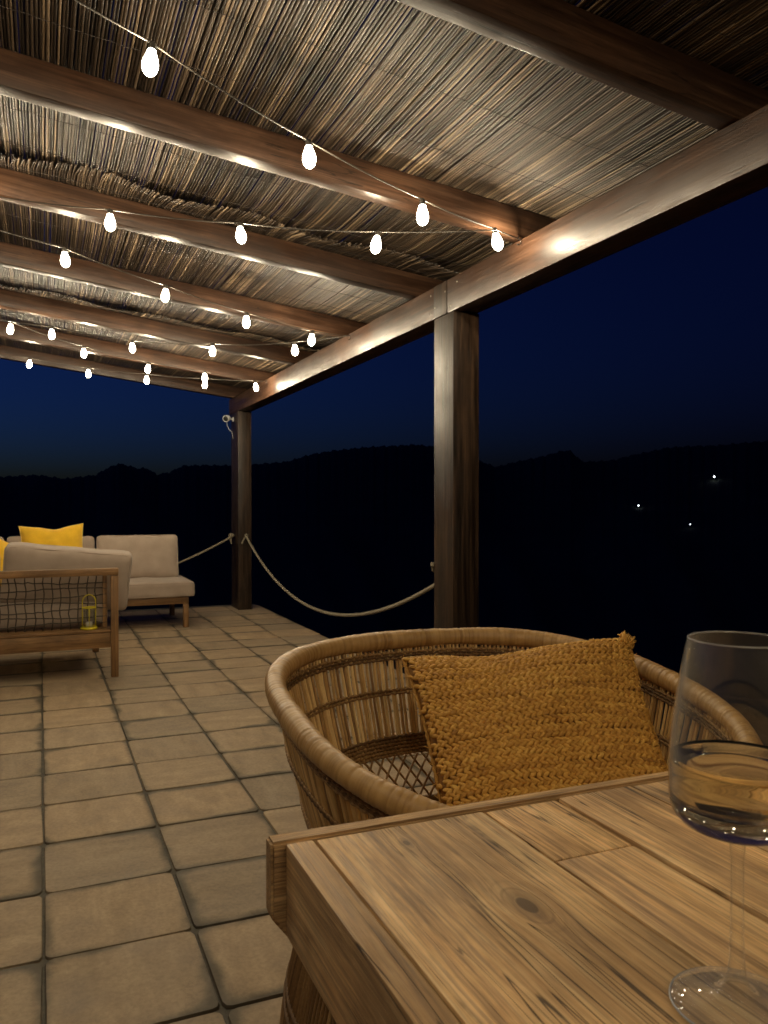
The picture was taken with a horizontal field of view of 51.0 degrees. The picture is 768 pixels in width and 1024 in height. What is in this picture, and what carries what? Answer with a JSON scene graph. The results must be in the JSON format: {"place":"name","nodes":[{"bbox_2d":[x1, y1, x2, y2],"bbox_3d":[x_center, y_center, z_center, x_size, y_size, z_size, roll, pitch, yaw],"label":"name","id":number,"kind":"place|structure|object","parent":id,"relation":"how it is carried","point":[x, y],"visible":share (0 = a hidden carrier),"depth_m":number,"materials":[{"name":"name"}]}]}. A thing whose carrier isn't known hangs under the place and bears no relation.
{"place":"outdoors","nodes":[
{"label":"outdoors","id":0,"kind":"place"},
{"bbox_2d":[0,604,437,1023],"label":"terrace floor","id":1,"kind":"structure","parent":0,"point":[149,801],"depth_m":2.71,"materials":[{"name":"tile"}]},
{"bbox_2d":[0,542,132,676],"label":"garden sofa","id":2,"kind":"object","parent":1,"relation":"on","point":[43,586],"visible":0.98,"depth_m":4.87,"materials":[{"name":"beige fabric"}]},
{"bbox_2d":[0,539,7,581],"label":"throw pillow","id":3,"kind":"object","parent":2,"relation":"on","point":[3,544],"visible":0.12,"depth_m":6.37,"materials":[{"name":"yellow fabric"}]},
{"bbox_2d":[80,594,97,629],"bbox_3d":[-1.795,0.607,4.900,0.100,0.213,0.100,0,1,-23],"label":"candle lantern","id":4,"kind":"object","parent":2,"relation":"on","point":[88,626],"visible":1,"depth_m":4.88,"materials":[{"name":"yellow paint"}]},
{"bbox_2d":[0,534,194,626],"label":"garden sofa","id":5,"kind":"object","parent":1,"relation":"on","point":[156,578],"visible":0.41,"depth_m":7.07,"materials":[{"name":"beige fabric"}]},
{"bbox_2d":[18,523,82,546],"bbox_3d":[-2.750,0.340,6.691,0.505,0.485,0.170,-3,-12,-26],"label":"throw pillow","id":6,"kind":"object","parent":5,"relation":"on","point":[72,535],"visible":0.3,"depth_m":6.67,"materials":[{"name":"yellow fabric"}]},
{"bbox_2d":[0,0,767,656],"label":"pergola","id":7,"kind":"object","parent":1,"relation":"on","point":[576,170],"visible":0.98,"depth_m":2.97,"materials":[{"name":"wood"}]},
{"bbox_2d":[0,319,266,387],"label":"string light","id":8,"kind":"object","parent":7,"relation":"hanging from","point":[148,363],"visible":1,"depth_m":6.65,"materials":[{"name":"white"}]},
{"bbox_2d":[0,230,350,351],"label":"string light","id":9,"kind":"object","parent":7,"relation":"hanging from","point":[64,249],"visible":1,"depth_m":4.66,"materials":[{"name":"white"}]},
{"bbox_2d":[178,533,234,563],"bbox_3d":[-3.388,0.521,7.313,4.098,0.597,0.050,0,1,-23],"label":"rope barrier","id":10,"kind":"object","parent":7,"relation":"attached to","point":[230,536],"visible":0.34,"depth_m":8.02,"materials":[{"name":"beige fabric"}]},
{"bbox_2d":[223,415,233,437],"bbox_3d":[-1.569,-0.856,8.118,0.120,0.241,0.078,-1,1,-55],"label":"security camera","id":11,"kind":"object","parent":7,"relation":"attached to","point":[227,418],"visible":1,"depth_m":8.08,"materials":[{"name":"white plastic"}]},
{"bbox_2d":[0,0,520,246],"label":"string light","id":12,"kind":"object","parent":7,"relation":"hanging from","point":[152,45],"visible":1,"depth_m":2.79,"materials":[{"name":"white"}]},
{"bbox_2d":[241,534,433,616],"bbox_3d":[-0.558,0.480,5.997,0.112,0.505,4.319,0,1,-23],"label":"rope barrier","id":13,"kind":"object","parent":7,"relation":"attached to","point":[416,595],"visible":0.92,"depth_m":5.36,"materials":[{"name":"beige fabric"}]},
{"bbox_2d":[265,627,762,1023],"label":"wicker armchair","id":14,"kind":"object","parent":1,"relation":"on","point":[337,783],"visible":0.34,"depth_m":1.56,"materials":[{"name":"wicker"}]},
{"bbox_2d":[399,630,670,805],"bbox_3d":[0.290,0.413,1.466,0.487,0.343,0.321,0,1,-9],"label":"jute pillow","id":15,"kind":"object","parent":14,"relation":"on","point":[545,718],"visible":0.77,"depth_m":1.45,"materials":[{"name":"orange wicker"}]},
{"bbox_2d":[266,771,767,1023],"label":"dining table","id":16,"kind":"object","parent":1,"relation":"on","point":[606,902],"visible":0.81,"depth_m":0.62,"materials":[{"name":"brown wood"}]},
{"bbox_2d":[668,631,767,1023],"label":"wine glass","id":17,"kind":"object","parent":16,"relation":"on","point":[717,789],"visible":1,"depth_m":0.47,"materials":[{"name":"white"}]},
{"bbox_2d":[0,440,767,746],"bbox_3d":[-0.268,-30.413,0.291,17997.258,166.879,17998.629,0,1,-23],"label":"hills","id":18,"kind":"structure","parent":0,"point":[571,544],"depth_m":612.57,"materials":[{"name":"black"}]},
{"bbox_2d":[0,0,767,478],"label":"sky","id":19,"kind":"structure","parent":0,"point":[660,341],"materials":[{"name":"blue"}]}
]}

